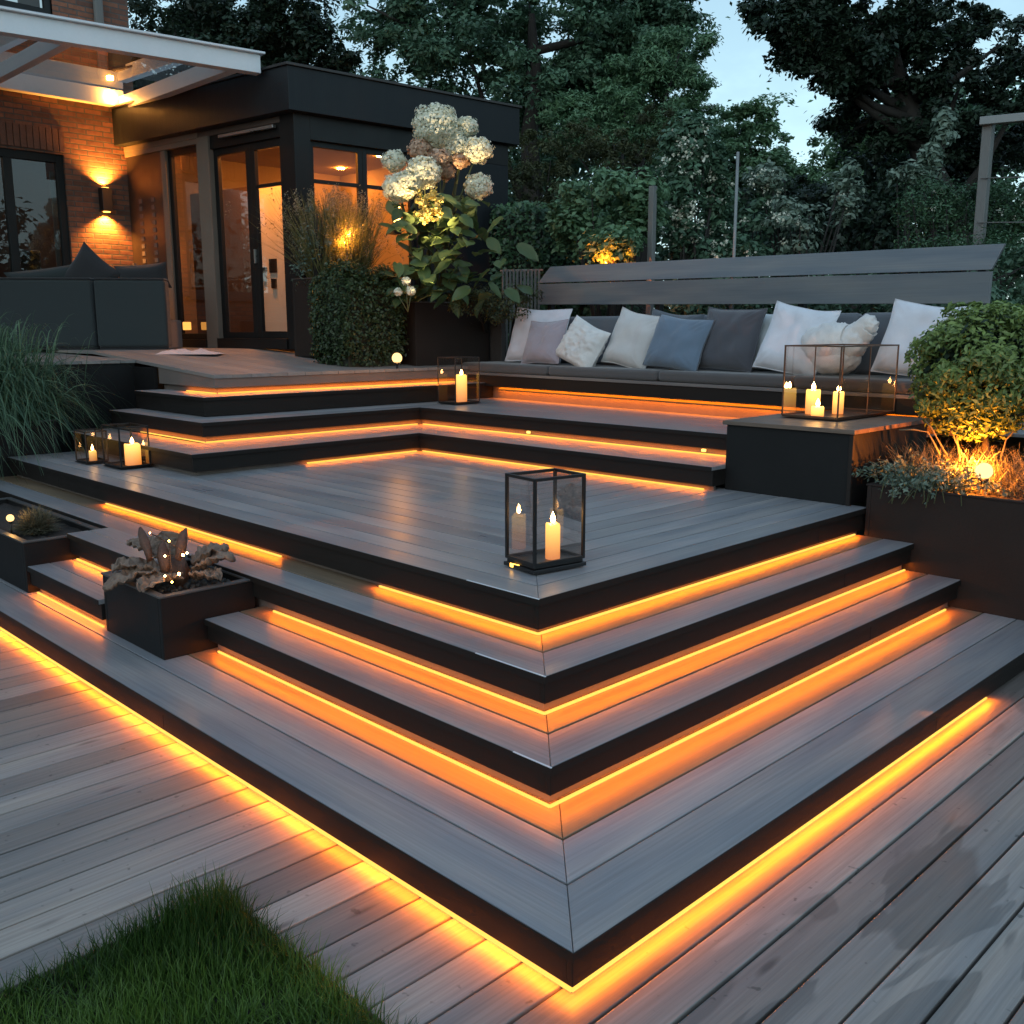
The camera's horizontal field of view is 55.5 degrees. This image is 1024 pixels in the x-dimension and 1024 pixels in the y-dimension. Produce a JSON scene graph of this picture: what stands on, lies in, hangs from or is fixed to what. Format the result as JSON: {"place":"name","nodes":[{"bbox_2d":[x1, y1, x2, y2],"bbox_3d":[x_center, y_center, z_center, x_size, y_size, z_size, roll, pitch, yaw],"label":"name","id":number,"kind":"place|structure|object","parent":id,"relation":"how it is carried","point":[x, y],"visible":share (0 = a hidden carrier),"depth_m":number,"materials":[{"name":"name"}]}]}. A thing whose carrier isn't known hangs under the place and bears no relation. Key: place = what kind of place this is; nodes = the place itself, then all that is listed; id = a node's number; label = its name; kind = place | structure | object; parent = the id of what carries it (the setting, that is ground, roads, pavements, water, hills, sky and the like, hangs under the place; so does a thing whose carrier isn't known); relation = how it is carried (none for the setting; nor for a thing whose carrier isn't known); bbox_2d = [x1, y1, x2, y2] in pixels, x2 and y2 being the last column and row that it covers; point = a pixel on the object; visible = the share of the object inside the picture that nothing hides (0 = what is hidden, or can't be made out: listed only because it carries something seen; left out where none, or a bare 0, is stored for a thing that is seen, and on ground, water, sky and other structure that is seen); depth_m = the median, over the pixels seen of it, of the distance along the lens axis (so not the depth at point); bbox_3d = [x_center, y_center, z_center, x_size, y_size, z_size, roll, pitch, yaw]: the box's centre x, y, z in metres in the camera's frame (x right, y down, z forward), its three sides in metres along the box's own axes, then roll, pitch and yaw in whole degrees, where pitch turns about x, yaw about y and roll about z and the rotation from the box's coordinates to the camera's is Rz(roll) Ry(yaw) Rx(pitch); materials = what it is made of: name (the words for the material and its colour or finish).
{"place":"outdoors","nodes":[
{"label":"outdoors","id":0,"kind":"place"},
{"bbox_2d":[0,863,419,1023],"bbox_3d":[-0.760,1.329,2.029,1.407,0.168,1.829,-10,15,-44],"label":"lawn grass","id":1,"kind":"structure","parent":0,"point":[203,920],"depth_m":2.63,"materials":[{"name":"green plant"}]},
{"bbox_2d":[0,606,1023,1023],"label":"ground deck","id":2,"kind":"structure","parent":0,"point":[892,894],"depth_m":3.07,"materials":[{"name":"grey wood"}]},
{"bbox_2d":[8,347,469,452],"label":"house terrace","id":3,"kind":"structure","parent":2,"relation":"on","point":[235,370],"depth_m":9.57,"materials":[{"name":"wood"}]},
{"bbox_2d":[0,0,151,366],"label":"brick house","id":4,"kind":"structure","parent":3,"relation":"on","point":[62,161],"depth_m":12.48,"materials":[{"name":"brown brick"}]},
{"bbox_2d":[0,0,50,13],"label":"window frame","id":5,"kind":"structure","parent":4,"relation":"in","point":[32,5],"depth_m":11.86,"materials":[{"name":"black metal"}]},
{"bbox_2d":[0,148,70,271],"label":"window frame","id":6,"kind":"structure","parent":4,"relation":"in","point":[6,155],"depth_m":12.12,"materials":[{"name":"black metal"}]},
{"bbox_2d":[98,187,112,212],"bbox_3d":[-5.272,-4.050,12.630,0.130,0.307,0.125,-10,15,-44],"label":"wall lamp","id":7,"kind":"object","parent":4,"relation":"attached to","point":[105,200],"visible":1,"depth_m":12.59,"materials":[{"name":"black metal"}]},
{"bbox_2d":[0,5,264,106],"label":"glass canopy","id":8,"kind":"object","parent":4,"relation":"attached to","point":[68,58],"visible":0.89,"depth_m":10.66,"materials":[{"name":"white paint"}]},
{"bbox_2d":[0,277,182,349],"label":"outdoor sofa","id":9,"kind":"object","parent":3,"relation":"on","point":[121,313],"visible":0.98,"depth_m":11.03,"materials":[{"name":"fabric"}]},
{"bbox_2d":[4,265,69,277],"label":"throw pillow","id":10,"kind":"object","parent":9,"relation":"on","point":[57,272],"visible":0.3,"depth_m":11.20,"materials":[{"name":"fabric"}]},
{"bbox_2d":[64,242,119,280],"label":"throw pillow","id":11,"kind":"object","parent":9,"relation":"on","point":[87,262],"visible":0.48,"depth_m":11.15,"materials":[{"name":"grey fabric"}]},
{"bbox_2d":[114,262,171,287],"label":"throw pillow","id":12,"kind":"object","parent":9,"relation":"on","point":[156,270],"visible":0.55,"depth_m":11.20,"materials":[{"name":"grey fabric"}]},
{"bbox_2d":[157,348,224,353],"bbox_3d":[-3.507,-1.754,10.598,0.660,0.063,0.400,0,11,0],"label":"folded cloth","id":13,"kind":"object","parent":3,"relation":"on","point":[186,351],"visible":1,"depth_m":10.47,"materials":[{"name":"grey fabric"}]},
{"bbox_2d":[291,277,322,356],"bbox_3d":[-1.917,-2.213,11.106,1.062,0.852,0.462,-10,15,-44],"label":"planter","id":14,"kind":"object","parent":3,"relation":"on","point":[302,325],"visible":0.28,"depth_m":10.77,"materials":[{"name":"metal"}]},
{"bbox_2d":[225,183,409,277],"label":"ornamental grass","id":15,"kind":"object","parent":14,"relation":"in","point":[352,243],"depth_m":10.72,"materials":[{"name":"green plant"}]},
{"bbox_2d":[288,204,350,297],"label":"ornamental grass","id":16,"kind":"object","parent":14,"relation":"in","point":[315,271],"depth_m":10.56,"materials":[{"name":"green plant"}]},
{"bbox_2d":[109,61,521,350],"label":"garden pavilion","id":17,"kind":"structure","parent":3,"relation":"on","point":[199,159],"depth_m":12.07,"materials":[{"name":"black metal"}]},
{"bbox_2d":[126,151,170,317],"bbox_3d":[-4.762,-3.466,12.798,0.789,2.347,0.120,8,13,37],"label":"window","id":18,"kind":"structure","parent":17,"relation":"in","point":[144,176],"depth_m":12.70,"materials":[{"name":"glass"}]},
{"bbox_2d":[167,145,206,339],"bbox_3d":[-4.065,-3.377,12.327,0.700,2.347,0.050,8,13,37],"label":"window","id":19,"kind":"structure","parent":17,"relation":"in","point":[192,149],"depth_m":12.45,"materials":[{"name":"black metal"}]},
{"bbox_2d":[213,144,257,337],"bbox_3d":[-3.323,-3.237,11.773,0.682,2.237,0.050,8,13,37],"label":"glass door","id":20,"kind":"structure","parent":17,"relation":"in","point":[217,153],"depth_m":11.80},
{"bbox_2d":[249,138,288,338],"bbox_3d":[-2.812,-3.161,11.367,0.625,2.237,0.080,8,13,37],"label":"glass door","id":21,"kind":"structure","parent":17,"relation":"in","point":[254,147],"depth_m":11.46,"materials":[{"name":"metal"}]},
{"bbox_2d":[259,186,286,338],"bbox_3d":[-3.024,-3.160,12.509,0.690,2.005,0.120,8,13,37],"label":"inner door","id":22,"kind":"structure","parent":17,"relation":"in","point":[272,260],"depth_m":12.53,"materials":[{"name":"beige wood"}]},
{"bbox_2d":[310,141,363,231],"bbox_3d":[-2.042,-3.430,11.338,0.699,1.618,0.050,-9,14,-39],"label":"window","id":23,"kind":"structure","parent":17,"relation":"in","point":[357,150],"depth_m":11.29,"materials":[{"name":"black metal"}]},
{"bbox_2d":[362,148,414,286],"bbox_3d":[-1.494,-3.514,11.783,0.717,1.618,0.050,-9,14,-39],"label":"window","id":24,"kind":"structure","parent":17,"relation":"in","point":[365,151],"depth_m":11.53,"materials":[{"name":"glass"}]},
{"bbox_2d":[306,258,408,367],"bbox_3d":[-1.629,-2.079,10.248,1.018,1.174,0.886,-10,15,-44],"label":"box hedge","id":25,"kind":"object","parent":3,"relation":"on","point":[358,311],"visible":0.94,"depth_m":10.01,"materials":[{"name":"green plant"}]},
{"bbox_2d":[394,301,488,365],"bbox_3d":[-0.907,-2.005,11.026,1.092,0.712,0.752,-10,15,-44],"label":"planter","id":26,"kind":"object","parent":3,"relation":"on","point":[432,335],"visible":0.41,"depth_m":10.64,"materials":[{"name":"metal"}]},
{"bbox_2d":[379,102,538,317],"bbox_3d":[-0.618,-3.140,10.239,1.645,2.182,1.452,-2,11,-10],"label":"hydrangea","id":27,"kind":"object","parent":26,"relation":"in","point":[432,143],"visible":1,"depth_m":9.95,"materials":[{"name":"white plant"}]},
{"bbox_2d":[393,277,415,311],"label":"white blooms","id":28,"kind":"object","parent":27,"relation":"attached to","point":[406,282],"visible":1,"depth_m":9.69,"materials":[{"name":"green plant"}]},
{"bbox_2d":[440,277,543,357],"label":"shrub","id":29,"kind":"object","parent":26,"relation":"in","point":[489,303],"visible":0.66,"depth_m":10.47,"materials":[{"name":"green plant"}]},
{"bbox_2d":[500,269,542,353],"bbox_3d":[0.114,-2.316,11.716,0.514,1.188,0.050,0,11,0],"label":"picket fence","id":30,"kind":"object","parent":3,"relation":"on","point":[517,271],"visible":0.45,"depth_m":11.62,"materials":[{"name":"grey wood"}]},
{"bbox_2d":[0,578,1023,992],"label":"deck step","id":31,"kind":"object","parent":2,"relation":"on","point":[638,854],"visible":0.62,"depth_m":3.53,"materials":[{"name":"grey wood"}]},
{"bbox_2d":[0,497,100,592],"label":"planter","id":32,"kind":"object","parent":31,"relation":"on","point":[19,554],"visible":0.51,"depth_m":6.12,"materials":[{"name":"metal"}]},
{"bbox_2d":[6,503,66,536],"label":"bush","id":33,"kind":"object","parent":32,"relation":"on","point":[37,522],"visible":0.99,"depth_m":6.33,"materials":[{"name":"green plant"}]},
{"bbox_2d":[27,558,109,627],"bbox_3d":[-2.442,0.459,5.721,0.403,0.170,1.060,-10,15,-44],"label":"short step","id":34,"kind":"object","parent":31,"relation":"on","point":[76,584],"visible":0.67,"depth_m":5.65,"materials":[{"name":"grey wood"}]},
{"bbox_2d":[67,528,187,571],"bbox_3d":[-2.258,0.262,5.856,0.403,0.170,1.080,-10,15,-44],"label":"short step","id":35,"kind":"object","parent":34,"relation":"on","point":[105,548],"visible":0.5,"depth_m":5.87,"materials":[{"name":"grey wood"}]},
{"bbox_2d":[101,558,254,659],"bbox_3d":[-1.758,0.491,5.142,0.522,0.322,0.692,-10,15,-44],"label":"planter","id":36,"kind":"object","parent":31,"relation":"on","point":[166,625],"visible":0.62,"depth_m":4.88,"materials":[{"name":"metal"}]},
{"bbox_2d":[102,527,235,592],"bbox_3d":[-1.748,0.241,4.990,0.632,0.344,0.511,1,11,7],"label":"dried arrangement","id":37,"kind":"object","parent":36,"relation":"in","point":[152,548],"visible":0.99,"depth_m":4.96,"materials":[{"name":"brown plant"}]},
{"bbox_2d":[133,565,229,593],"bbox_3d":[-1.760,0.368,5.118,0.433,0.052,0.600,-10,15,-44],"label":"pebble bed","id":38,"kind":"object","parent":36,"relation":"on","point":[162,588],"visible":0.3,"depth_m":5.03,"materials":[{"name":"black gravel"}]},
{"bbox_2d":[204,570,960,807],"bbox_3d":[0.529,0.556,5.254,3.478,0.192,2.364,-10,15,-44],"label":"deck step","id":39,"kind":"object","parent":31,"relation":"on","point":[552,756],"visible":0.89,"depth_m":4.01,"materials":[{"name":"grey wood"}]},
{"bbox_2d":[0,476,913,714],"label":"deck step","id":40,"kind":"object","parent":39,"relation":"on","point":[548,670],"visible":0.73,"depth_m":4.46,"materials":[{"name":"grey wood"}]},
{"bbox_2d":[7,441,865,634],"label":"platform","id":41,"kind":"structure","parent":40,"relation":"on","point":[427,526],"depth_m":5.63,"materials":[{"name":"grey wood"}]},
{"bbox_2d":[0,418,57,476],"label":"planter","id":42,"kind":"object","parent":41,"relation":"on","point":[4,466],"visible":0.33,"depth_m":8.48,"materials":[{"name":"metal"}]},
{"bbox_2d":[0,310,136,484],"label":"grass tuft","id":43,"kind":"object","parent":42,"relation":"in","point":[23,391],"visible":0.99,"depth_m":8.41,"materials":[{"name":"green plant"}]},
{"bbox_2d":[73,428,108,463],"bbox_3d":[-3.456,-0.542,7.993,0.194,0.262,0.244,-10,15,-44],"label":"candle lantern","id":44,"kind":"object","parent":41,"relation":"on","point":[87,461],"visible":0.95,"depth_m":7.97,"materials":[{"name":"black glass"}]},
{"bbox_2d":[101,423,150,469],"bbox_3d":[-3.075,-0.529,7.750,0.254,0.327,0.344,-10,15,-44],"label":"candle lantern","id":45,"kind":"object","parent":41,"relation":"on","point":[120,465],"visible":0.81,"depth_m":7.71,"materials":[{"name":"black metal"}]},
{"bbox_2d":[124,437,141,465],"bbox_3d":[-3.018,-0.486,7.743,0.124,0.221,0.123,-10,15,-44],"label":"candle","id":46,"kind":"object","parent":45,"relation":"in","point":[132,452],"visible":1,"depth_m":7.70,"materials":[{"name":"beige wax"}]},
{"bbox_2d":[68,424,725,490],"bbox_3d":[-1.147,-0.469,7.910,2.733,0.174,5.450,-10,15,-44],"label":"step","id":47,"kind":"object","parent":41,"relation":"on","point":[688,470],"visible":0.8,"depth_m":7.78,"materials":[{"name":"grey wood"}]},
{"bbox_2d":[109,397,737,456],"bbox_3d":[-0.500,-0.755,8.510,3.778,0.174,5.450,-10,15,-44],"label":"step","id":48,"kind":"object","parent":47,"relation":"on","point":[682,432],"visible":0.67,"depth_m":8.42,"materials":[{"name":"grey wood"}]},
{"bbox_2d":[134,382,491,416],"bbox_3d":[-1.894,-1.199,9.954,3.416,0.175,1.356,-10,15,-44],"label":"step","id":49,"kind":"object","parent":48,"relation":"on","point":[190,403],"visible":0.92,"depth_m":9.08,"materials":[{"name":"grey wood"}]},
{"bbox_2d":[437,356,480,404],"bbox_3d":[-0.536,-1.324,9.793,0.344,0.470,0.284,-10,15,-44],"label":"candle lantern","id":50,"kind":"object","parent":48,"relation":"on","point":[453,402],"visible":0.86,"depth_m":9.76,"materials":[{"name":"metal"}]},
{"bbox_2d":[456,369,466,401],"bbox_3d":[-0.508,-1.273,9.803,0.110,0.326,0.109,-10,15,-44],"label":"candle","id":51,"kind":"object","parent":50,"relation":"in","point":[461,387],"visible":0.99,"depth_m":9.77,"materials":[{"name":"beige wax"}]},
{"bbox_2d":[504,468,585,574],"bbox_3d":[0.152,0.039,4.471,0.304,0.438,0.236,-8,13,-35],"label":"candle lantern","id":52,"kind":"object","parent":41,"relation":"on","point":[569,499],"visible":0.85,"depth_m":4.49,"materials":[{"name":"black metal"}]},
{"bbox_2d":[545,513,559,559],"bbox_3d":[0.188,0.106,4.476,0.068,0.221,0.067,-10,15,-44],"label":"candle","id":53,"kind":"object","parent":52,"relation":"in","point":[552,541],"visible":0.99,"depth_m":4.46,"materials":[{"name":"beige wax"}]},
{"bbox_2d":[723,411,933,505],"bbox_3d":[2.182,-0.405,6.730,1.184,0.475,0.945,-10,15,-44],"label":"storage box","id":54,"kind":"object","parent":41,"relation":"on","point":[819,460],"visible":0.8,"depth_m":6.32,"materials":[{"name":"wood"}]},
{"bbox_2d":[781,344,899,420],"bbox_3d":[2.325,-0.933,6.878,0.824,0.492,0.444,-10,14,-42],"label":"candle lantern","id":55,"kind":"object","parent":54,"relation":"on","point":[853,413],"visible":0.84,"depth_m":6.78,"materials":[{"name":"black metal"}]},
{"bbox_2d":[805,383,820,413],"bbox_3d":[2.127,-0.806,6.874,0.100,0.226,0.099,-10,15,-44],"label":"candle","id":56,"kind":"object","parent":55,"relation":"in","point":[813,395],"visible":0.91,"depth_m":6.84,"materials":[{"name":"beige wax"}]},
{"bbox_2d":[832,387,843,413],"bbox_3d":[2.311,-0.801,6.889,0.076,0.211,0.075,-10,15,-44],"label":"candle","id":57,"kind":"object","parent":55,"relation":"in","point":[834,404],"visible":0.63,"depth_m":6.87,"materials":[{"name":"beige wax"}]},
{"bbox_2d":[864,478,1023,620],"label":"planter","id":58,"kind":"object","parent":31,"relation":"on","point":[974,543],"visible":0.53,"depth_m":5.59,"materials":[{"name":"metal"}]},
{"bbox_2d":[851,448,1013,507],"bbox_3d":[2.537,-0.210,5.885,0.758,0.285,0.807,-4,11,-20],"label":"trailing plant","id":59,"kind":"object","parent":58,"relation":"in","point":[938,478],"visible":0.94,"depth_m":5.78,"materials":[{"name":"green plant"}]},
{"bbox_2d":[879,435,1023,498],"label":"fountain grass","id":60,"kind":"object","parent":58,"relation":"in","point":[1007,478],"depth_m":5.96,"materials":[{"name":"brown plant"}]},
{"bbox_2d":[903,299,1023,462],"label":"ball tree","id":61,"kind":"object","parent":58,"relation":"in","point":[970,378],"visible":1,"depth_m":5.85,"materials":[{"name":"green plant"}]},
{"bbox_2d":[899,419,1021,461],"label":"bare twigs","id":62,"kind":"object","parent":61,"relation":"attached to","point":[956,442],"visible":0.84,"depth_m":6.00,"materials":[{"name":"brown plant"}]},
{"bbox_2d":[975,463,992,484],"bbox_3d":[2.774,-0.226,5.723,0.098,0.130,0.095,-10,15,-44],"label":"garden light","id":63,"kind":"object","parent":58,"relation":"in","point":[985,470],"visible":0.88,"depth_m":5.69,"materials":[{"name":"yellow metal"}]},
{"bbox_2d":[8,0,1023,298],"label":"sky","id":64,"kind":"structure","parent":0,"point":[739,64],"materials":[{"name":"blue"}]},
{"bbox_2d":[152,366,1023,506],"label":"garden ground","id":65,"kind":"structure","parent":0,"point":[1012,443],"depth_m":8.37,"materials":[{"name":"brown soil"}]},
{"bbox_2d":[127,0,363,90],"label":"broadleaf tree","id":66,"kind":"object","parent":65,"relation":"on","point":[299,37],"visible":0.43,"depth_m":20.00,"materials":[{"name":"green plant"}]},
{"bbox_2d":[322,0,729,201],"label":"broadleaf tree","id":67,"kind":"object","parent":65,"relation":"on","point":[600,29],"visible":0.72,"depth_m":19.36,"materials":[{"name":"green plant"}]},
{"bbox_2d":[508,126,596,210],"bbox_3d":[0.454,-4.083,15.410,1.707,3.935,1.693,-10,15,-44],"label":"yew tree","id":68,"kind":"object","parent":65,"relation":"on","point":[527,178],"visible":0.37,"depth_m":14.86,"materials":[{"name":"green plant"}]},
{"bbox_2d":[489,199,626,350],"bbox_3d":[0.276,-2.973,13.556,1.985,2.478,1.981,-10,15,-44],"label":"clipped hedge","id":69,"kind":"object","parent":65,"relation":"on","point":[520,222],"visible":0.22,"depth_m":12.44,"materials":[{"name":"green plant"}]},
{"bbox_2d":[544,161,675,315],"bbox_3d":[1.135,-2.729,11.505,1.558,2.693,1.797,-10,15,-44],"label":"lit bush","id":70,"kind":"object","parent":65,"relation":"on","point":[616,242],"visible":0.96,"depth_m":11.21,"materials":[{"name":"green plant"}]},
{"bbox_2d":[546,103,681,244],"bbox_3d":[1.849,-4.360,15.801,2.573,4.362,2.298,2,11,9],"label":"yew tree","id":71,"kind":"object","parent":65,"relation":"on","point":[605,152],"visible":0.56,"depth_m":15.26,"materials":[{"name":"green plant"}]},
{"bbox_2d":[524,17,724,314],"bbox_3d":[2.031,-5.915,18.666,3.514,6.380,3.575,6,12,31],"label":"broadleaf tree","id":72,"kind":"object","parent":65,"relation":"on","point":[615,108],"visible":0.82,"depth_m":17.81,"materials":[{"name":"green plant"}]},
{"bbox_2d":[646,185,656,314],"bbox_3d":[1.594,-2.519,11.219,0.070,2.372,0.070,-10,15,-44],"label":"garden post","id":73,"kind":"object","parent":65,"relation":"on","point":[652,210],"visible":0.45,"depth_m":11.06,"materials":[{"name":"grey wood"}]},
{"bbox_2d":[398,70,1023,343],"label":"treeline","id":74,"kind":"object","parent":65,"relation":"on","point":[577,166],"visible":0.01,"depth_m":28.43,"materials":[{"name":"green plant"}]},
{"bbox_2d":[657,182,809,309],"bbox_3d":[2.890,-2.948,12.664,1.690,2.702,2.528,4,11,22],"label":"dark shrub","id":75,"kind":"object","parent":65,"relation":"on","point":[760,244],"visible":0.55,"depth_m":12.16,"materials":[{"name":"green plant"}]},
{"bbox_2d":[730,152,739,309],"bbox_3d":[2.530,-2.696,11.140,0.040,2.752,0.271,2,11,10],"label":"garden pole","id":76,"kind":"object","parent":65,"relation":"on","point":[735,209],"visible":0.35,"depth_m":11.05,"materials":[{"name":"grey metal"}]},
{"bbox_2d":[690,88,836,308],"bbox_3d":[6.091,-7.136,24.490,4.005,6.554,3.738,-6,12,-28],"label":"broadleaf tree","id":77,"kind":"object","parent":65,"relation":"on","point":[762,127],"visible":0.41,"depth_m":23.30,"materials":[{"name":"green plant"}]},
{"bbox_2d":[740,156,874,276],"bbox_3d":[3.692,-3.038,12.452,1.448,2.949,1.315,-3,11,-17],"label":"variegated shrub","id":78,"kind":"object","parent":65,"relation":"on","point":[767,180],"visible":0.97,"depth_m":12.12,"materials":[{"name":"green plant"}]},
{"bbox_2d":[795,104,908,312],"bbox_3d":[8.780,-6.911,24.255,4.116,6.247,3.366,2,11,11],"label":"broadleaf tree","id":79,"kind":"object","parent":65,"relation":"on","point":[835,148],"visible":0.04,"depth_m":23.72,"materials":[{"name":"green plant"}]},
{"bbox_2d":[730,0,1023,272],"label":"overhanging tree","id":80,"kind":"object","parent":65,"relation":"on","point":[847,56],"visible":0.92,"depth_m":13.04,"materials":[{"name":"green plant"}]},
{"bbox_2d":[781,166,974,373],"bbox_3d":[4.878,-3.103,12.959,2.476,2.892,1.821,0,11,-2],"label":"dark shrub","id":81,"kind":"object","parent":65,"relation":"on","point":[881,228],"visible":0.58,"depth_m":12.64,"materials":[{"name":"green plant"}]},
{"bbox_2d":[732,111,1023,273],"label":"broadleaf tree","id":82,"kind":"object","parent":65,"relation":"on","point":[810,194],"visible":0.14,"depth_m":15.67,"materials":[{"name":"green plant"}]},
{"bbox_2d":[884,106,959,273],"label":"tall sprays","id":83,"kind":"object","parent":65,"relation":"on","point":[929,163],"visible":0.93,"depth_m":11.94,"materials":[{"name":"green plant"}]},
{"bbox_2d":[876,164,1023,299],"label":"fine hedge","id":84,"kind":"object","parent":65,"relation":"on","point":[945,213],"visible":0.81,"depth_m":10.73,"materials":[{"name":"green plant"}]},
{"bbox_2d":[970,113,1023,271],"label":"trellis frame","id":85,"kind":"object","parent":65,"relation":"on","point":[987,123],"visible":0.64,"depth_m":10.24,"materials":[{"name":"grey wood"}]},
{"bbox_2d":[927,422,1023,437],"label":"bench terrace","id":86,"kind":"structure","parent":0,"point":[1020,433],"depth_m":7.07,"materials":[{"name":"grey wood"}]},
{"bbox_2d":[462,244,1005,435],"bbox_3d":[1.327,-1.723,9.318,0.971,1.430,6.515,-9,14,-40],"label":"garden bench","id":87,"kind":"object","parent":86,"relation":"on","point":[728,393],"visible":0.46,"depth_m":8.55,"materials":[{"name":"grey wood"}]},
{"bbox_2d":[505,307,572,363],"bbox_3d":[0.263,-1.897,10.452,0.829,0.604,0.280,10,15,43],"label":"throw pillow","id":88,"kind":"object","parent":87,"relation":"on","point":[517,344],"visible":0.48,"depth_m":10.51,"materials":[{"name":"grey fabric"}]},
{"bbox_2d":[521,319,568,363],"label":"throw pillow","id":89,"kind":"object","parent":87,"relation":"on","point":[543,341],"visible":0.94,"depth_m":10.00,"materials":[{"name":"fabric"}]},
{"bbox_2d":[556,315,610,366],"bbox_3d":[0.694,-1.656,9.640,0.314,0.593,0.704,-9,14,-40],"label":"throw pillow","id":90,"kind":"object","parent":87,"relation":"on","point":[582,343],"visible":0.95,"depth_m":9.51,"materials":[{"name":"fabric"}]},
{"bbox_2d":[601,307,659,367],"bbox_3d":[1.148,-1.654,9.308,0.278,0.618,0.693,-9,14,-40],"label":"throw pillow","id":91,"kind":"object","parent":87,"relation":"on","point":[630,339],"visible":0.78,"depth_m":9.25,"materials":[{"name":"beige fabric"}]},
{"bbox_2d":[642,313,714,370],"bbox_3d":[1.478,-1.519,8.739,0.271,0.534,0.681,-8,13,-35],"label":"throw pillow","id":92,"kind":"object","parent":87,"relation":"on","point":[677,343],"visible":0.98,"depth_m":8.64,"materials":[{"name":"blue fabric"}]},
{"bbox_2d":[698,307,767,372],"bbox_3d":[1.886,-1.505,8.471,0.258,0.563,0.648,-9,14,-40],"label":"throw pillow","id":93,"kind":"object","parent":87,"relation":"on","point":[732,340],"visible":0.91,"depth_m":8.36,"materials":[{"name":"grey fabric"}]},
{"bbox_2d":[752,314,772,369],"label":"throw pillow","id":94,"kind":"object","parent":87,"relation":"on","point":[766,324],"visible":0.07,"depth_m":8.34,"materials":[{"name":"fabric"}]},
{"bbox_2d":[752,301,840,375],"bbox_3d":[2.303,-1.401,7.924,0.680,0.643,0.282,10,15,43],"label":"throw pillow","id":95,"kind":"object","parent":87,"relation":"on","point":[790,325],"visible":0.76,"depth_m":7.90,"materials":[{"name":"white fabric"}]},
{"bbox_2d":[801,314,878,375],"bbox_3d":[2.568,-1.312,7.681,0.360,0.492,0.626,-9,14,-40],"label":"throw pillow","id":96,"kind":"object","parent":87,"relation":"on","point":[863,329],"visible":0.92,"depth_m":7.57,"materials":[{"name":"fabric"}]},
{"bbox_2d":[870,299,966,376],"bbox_3d":[3.029,-1.272,7.221,0.281,0.626,0.695,-9,14,-40],"label":"throw pillow","id":97,"kind":"object","parent":87,"relation":"on","point":[908,322],"visible":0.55,"depth_m":7.28,"materials":[{"name":"white fabric"}]},
{"bbox_2d":[545,236,1023,316],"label":"planting","id":98,"kind":"object","parent":86,"relation":"on","point":[1015,264],"visible":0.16,"depth_m":9.57,"materials":[{"name":"green plant"}]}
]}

